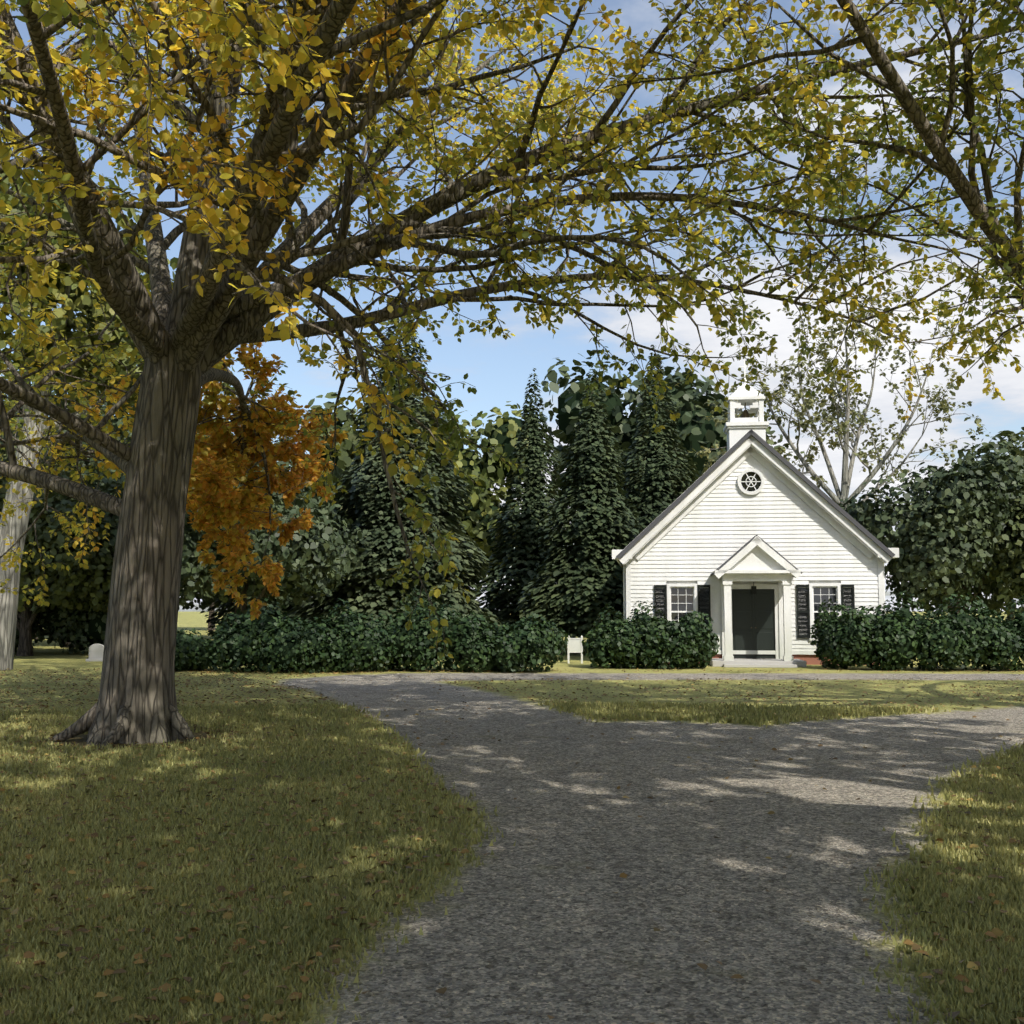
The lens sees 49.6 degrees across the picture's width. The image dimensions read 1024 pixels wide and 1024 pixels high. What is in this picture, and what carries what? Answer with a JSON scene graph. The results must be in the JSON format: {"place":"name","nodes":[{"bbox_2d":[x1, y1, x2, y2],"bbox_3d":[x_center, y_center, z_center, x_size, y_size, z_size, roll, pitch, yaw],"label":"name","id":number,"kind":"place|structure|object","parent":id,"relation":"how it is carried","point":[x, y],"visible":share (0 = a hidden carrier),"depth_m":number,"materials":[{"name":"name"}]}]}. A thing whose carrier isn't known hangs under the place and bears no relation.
{"place":"outdoors","nodes":[
{"label":"outdoors","id":0,"kind":"place"},
{"bbox_2d":[0,612,1023,1023],"bbox_3d":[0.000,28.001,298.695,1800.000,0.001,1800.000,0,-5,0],"label":"ground","id":1,"kind":"structure","parent":0,"point":[562,934],"depth_m":7.90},
{"bbox_2d":[14,611,41,654],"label":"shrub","id":2,"kind":"object","parent":1,"relation":"on","point":[34,631],"depth_m":39.98,"materials":[{"name":"green plant"}]},
{"bbox_2d":[0,432,116,655],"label":"tree","id":3,"kind":"object","parent":1,"relation":"on","point":[69,589],"depth_m":37.70,"materials":[{"name":"green plant"}]},
{"bbox_2d":[0,366,133,647],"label":"tree","id":4,"kind":"object","parent":1,"relation":"on","point":[116,422],"depth_m":45.47,"materials":[{"name":"plant"}]},
{"bbox_2d":[32,590,109,653],"bbox_3d":[-15.126,3.709,41.312,5.631,3.177,5.235,0,-5,0],"label":"shrub","id":5,"kind":"object","parent":1,"relation":"on","point":[73,623],"depth_m":39.65,"materials":[{"name":"green plant"}]},
{"bbox_2d":[86,644,103,661],"bbox_3d":[-13.000,4.401,34.748,0.620,0.550,0.240,-1,-5,6],"label":"headstone","id":6,"kind":"object","parent":1,"relation":"on","point":[96,651],"visible":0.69,"depth_m":34.70,"materials":[{"name":"grey stone"}]},
{"bbox_2d":[0,160,234,670],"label":"pale tree","id":7,"kind":"object","parent":1,"relation":"on","point":[82,303],"depth_m":29.98,"materials":[{"name":"green plant"}]},
{"bbox_2d":[72,435,231,610],"bbox_3d":[-13.426,0.990,41.908,6.925,8.805,8.218,0,-5,0],"label":"tree","id":8,"kind":"object","parent":1,"relation":"on","point":[111,485],"visible":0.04,"depth_m":39.46,"materials":[{"name":"green plant"}]},
{"bbox_2d":[174,628,219,671],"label":"hedge","id":9,"kind":"object","parent":1,"relation":"on","point":[199,663],"depth_m":28.85,"materials":[{"name":"green plant"}]},
{"bbox_2d":[194,413,280,630],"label":"tree","id":10,"kind":"object","parent":1,"relation":"on","point":[209,624],"depth_m":86.27,"materials":[{"name":"green plant"}]},
{"bbox_2d":[115,431,367,620],"bbox_3d":[-8.811,1.174,37.118,7.866,7.596,7.959,0,-5,0],"label":"tree","id":11,"kind":"object","parent":1,"relation":"on","point":[318,543],"depth_m":35.50,"materials":[{"name":"green plant"}]},
{"bbox_2d":[205,597,289,672],"bbox_3d":[-6.903,3.241,29.233,2.230,1.970,2.387,0,-5,0],"label":"hedge","id":12,"kind":"object","parent":1,"relation":"on","point":[230,663],"depth_m":28.59,"materials":[{"name":"green plant"}]},
{"bbox_2d":[185,325,347,620],"bbox_3d":[-4.401,-0.970,18.777,3.547,5.661,8.985,1,-5,-16],"label":"autumn tree","id":13,"kind":"object","parent":1,"relation":"on","point":[218,488],"depth_m":20.46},
{"bbox_2d":[200,434,334,636],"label":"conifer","id":14,"kind":"object","parent":1,"relation":"on","point":[224,609],"depth_m":44.13,"materials":[{"name":"green plant"}]},
{"bbox_2d":[252,614,345,672],"bbox_3d":[-5.394,3.413,28.822,2.459,1.562,2.517,0,-5,0],"label":"hedge","id":15,"kind":"object","parent":1,"relation":"on","point":[299,641],"depth_m":28.17,"materials":[{"name":"green plant"}]},
{"bbox_2d":[317,598,400,671],"bbox_3d":[-3.989,3.236,29.127,2.226,1.941,2.022,0,-5,0],"label":"hedge","id":16,"kind":"object","parent":1,"relation":"on","point":[361,630],"depth_m":28.59,"materials":[{"name":"green plant"}]},
{"bbox_2d":[300,392,450,548],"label":"tree","id":17,"kind":"object","parent":1,"relation":"on","point":[345,459],"depth_m":66.10,"materials":[{"name":"green plant"}]},
{"bbox_2d":[275,293,501,630],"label":"conifer","id":18,"kind":"object","parent":1,"relation":"on","point":[360,514],"depth_m":40.60,"materials":[{"name":"green plant"}]},
{"bbox_2d":[377,588,465,671],"bbox_3d":[-2.389,3.121,29.514,2.556,2.218,2.337,0,-5,0],"label":"hedge","id":19,"kind":"object","parent":1,"relation":"on","point":[399,621],"depth_m":28.85,"materials":[{"name":"green plant"}]},
{"bbox_2d":[383,401,548,630],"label":"tree","id":20,"kind":"object","parent":1,"relation":"on","point":[489,476],"depth_m":79.51,"materials":[{"name":"green plant"}]},
{"bbox_2d":[442,610,509,672],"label":"hedge","id":21,"kind":"object","parent":1,"relation":"on","point":[489,632],"depth_m":28.52,"materials":[{"name":"green plant"}]},
{"bbox_2d":[0,0,1023,747],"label":"tree","id":22,"kind":"object","parent":1,"relation":"on","point":[186,338],"depth_m":13.89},
{"bbox_2d":[0,668,1023,1023],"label":"fallen leaves","id":23,"kind":"object","parent":1,"relation":"on","point":[994,932],"visible":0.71,"depth_m":8.63,"materials":[{"name":"orange plant"}]},
{"bbox_2d":[474,368,569,630],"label":"conifer","id":24,"kind":"object","parent":1,"relation":"on","point":[500,607],"depth_m":46.50,"materials":[{"name":"green plant"}]},
{"bbox_2d":[492,613,568,671],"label":"hedge","id":25,"kind":"object","parent":1,"relation":"on","point":[514,636],"depth_m":28.32,"materials":[{"name":"green plant"}]},
{"bbox_2d":[567,635,582,663],"bbox_3d":[1.900,4.133,33.366,0.466,0.840,0.066,0,-5,5],"label":"church sign","id":26,"kind":"object","parent":1,"relation":"on","point":[574,645],"visible":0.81,"depth_m":33.36,"materials":[{"name":"white paint"}]},
{"bbox_2d":[516,365,642,648],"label":"conifer","id":27,"kind":"object","parent":1,"relation":"on","point":[622,531],"depth_m":40.11,"materials":[{"name":"green plant"}]},
{"bbox_2d":[581,603,644,668],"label":"hedge","id":28,"kind":"object","parent":1,"relation":"on","point":[623,626],"depth_m":30.34,"materials":[{"name":"green plant"}]},
{"bbox_2d":[528,350,772,529],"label":"tree","id":29,"kind":"object","parent":1,"relation":"on","point":[683,397],"depth_m":66.91,"materials":[{"name":"green plant"}]},
{"bbox_2d":[616,600,689,668],"bbox_3d":[3.806,3.403,30.784,2.299,1.910,2.134,0,-5,0],"label":"hedge","id":30,"kind":"object","parent":1,"relation":"on","point":[663,624],"depth_m":30.11,"materials":[{"name":"green plant"}]},
{"bbox_2d":[609,345,700,589],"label":"conifer","id":31,"kind":"object","parent":1,"relation":"on","point":[634,493],"depth_m":47.28,"materials":[{"name":"green plant"}]},
{"bbox_2d":[665,611,719,668],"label":"hedge","id":32,"kind":"object","parent":1,"relation":"on","point":[695,650],"depth_m":30.06,"materials":[{"name":"green plant"}]},
{"bbox_2d":[612,359,898,660],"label":"chapel","id":33,"kind":"structure","parent":1,"relation":"on","point":[708,526],"depth_m":33.02,"materials":[{"name":"white wood"}]},
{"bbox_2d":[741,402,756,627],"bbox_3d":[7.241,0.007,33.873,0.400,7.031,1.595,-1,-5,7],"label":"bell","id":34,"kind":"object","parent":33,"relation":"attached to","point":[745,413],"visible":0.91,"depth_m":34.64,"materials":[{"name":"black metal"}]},
{"bbox_2d":[732,589,775,657],"bbox_3d":[7.152,3.305,32.854,1.240,2.040,0.065,-1,-5,7],"label":"door","id":35,"kind":"structure","parent":33,"relation":"attached to","point":[750,610],"depth_m":32.83,"materials":[{"name":"black wood"}]},
{"bbox_2d":[654,582,854,637],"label":"window shutters","id":36,"kind":"object","parent":33,"relation":"attached to","point":[803,609],"visible":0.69,"depth_m":32.67,"materials":[{"name":"black wood"}]},
{"bbox_2d":[616,429,894,575],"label":"roof","id":37,"kind":"structure","parent":33,"relation":"attached to","point":[835,505],"depth_m":32.77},
{"bbox_2d":[710,658,806,667],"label":"entrance steps","id":38,"kind":"structure","parent":33,"relation":"attached to","point":[754,663],"depth_m":31.20,"materials":[{"name":"white concrete"}]},
{"bbox_2d":[708,654,872,664],"bbox_3d":[7.854,4.829,38.456,7.390,0.350,11.490,-1,-5,7],"label":"brick foundation","id":39,"kind":"object","parent":33,"relation":"attached to","point":[810,659],"visible":0.07,"depth_m":32.60,"materials":[{"name":"red brick"}]},
{"bbox_2d":[541,0,1023,386],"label":"tree","id":40,"kind":"object","parent":1,"relation":"on","point":[990,61],"depth_m":13.43,"materials":[{"name":"plant"}]},
{"bbox_2d":[764,415,810,471],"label":"tree","id":41,"kind":"object","parent":1,"relation":"on","point":[768,431],"visible":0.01,"depth_m":72.83,"materials":[{"name":"green plant"}]},
{"bbox_2d":[686,271,985,509],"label":"pale tree","id":42,"kind":"object","parent":1,"relation":"on","point":[946,407],"depth_m":53.67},
{"bbox_2d":[810,598,878,668],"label":"hedge","id":43,"kind":"object","parent":1,"relation":"on","point":[825,647],"depth_m":29.78,"materials":[{"name":"green plant"}]},
{"bbox_2d":[838,496,886,537],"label":"tree","id":44,"kind":"object","parent":1,"relation":"on","point":[850,501],"visible":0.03,"depth_m":43.13,"materials":[{"name":"green plant"}]},
{"bbox_2d":[854,590,926,670],"bbox_3d":[10.208,3.202,30.039,2.117,2.155,2.318,0,-5,0],"label":"hedge","id":45,"kind":"object","parent":1,"relation":"on","point":[878,619],"depth_m":29.37,"materials":[{"name":"green plant"}]},
{"bbox_2d":[847,431,1023,615],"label":"tree","id":46,"kind":"object","parent":1,"relation":"on","point":[948,512],"depth_m":40.17,"materials":[{"name":"green plant"}]},
{"bbox_2d":[904,592,992,669],"bbox_3d":[11.523,3.206,29.745,2.534,2.092,2.380,0,-5,0],"label":"hedge","id":47,"kind":"object","parent":1,"relation":"on","point":[938,621],"depth_m":29.07,"materials":[{"name":"green plant"}]},
{"bbox_2d":[957,607,1023,670],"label":"hedge","id":48,"kind":"object","parent":1,"relation":"on","point":[999,628],"depth_m":29.07,"materials":[{"name":"green plant"}]},
{"bbox_2d":[957,430,1023,615],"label":"tree","id":49,"kind":"object","parent":1,"relation":"on","point":[1004,591],"depth_m":62.27,"materials":[{"name":"green plant"}]},
{"bbox_2d":[969,441,1023,598],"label":"tree","id":50,"kind":"object","parent":1,"relation":"on","point":[1009,575],"visible":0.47,"depth_m":39.95,"materials":[{"name":"green plant"}]},
{"bbox_2d":[989,427,1023,491],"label":"tree","id":51,"kind":"object","parent":1,"relation":"on","point":[1021,439],"visible":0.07,"depth_m":45.14,"materials":[{"name":"green plant"}]},
{"bbox_2d":[998,595,1023,659],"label":"hedge","id":52,"kind":"object","parent":1,"relation":"on","point":[1014,604],"depth_m":29.59,"materials":[{"name":"green plant"}]},
{"bbox_2d":[0,699,1023,1023],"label":"grass","id":53,"kind":"structure","parent":0,"point":[310,929],"depth_m":6.90,"materials":[{"name":"green plant"}]},
{"bbox_2d":[0,0,1023,611],"label":"sky","id":54,"kind":"structure","parent":0,"point":[500,369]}
]}

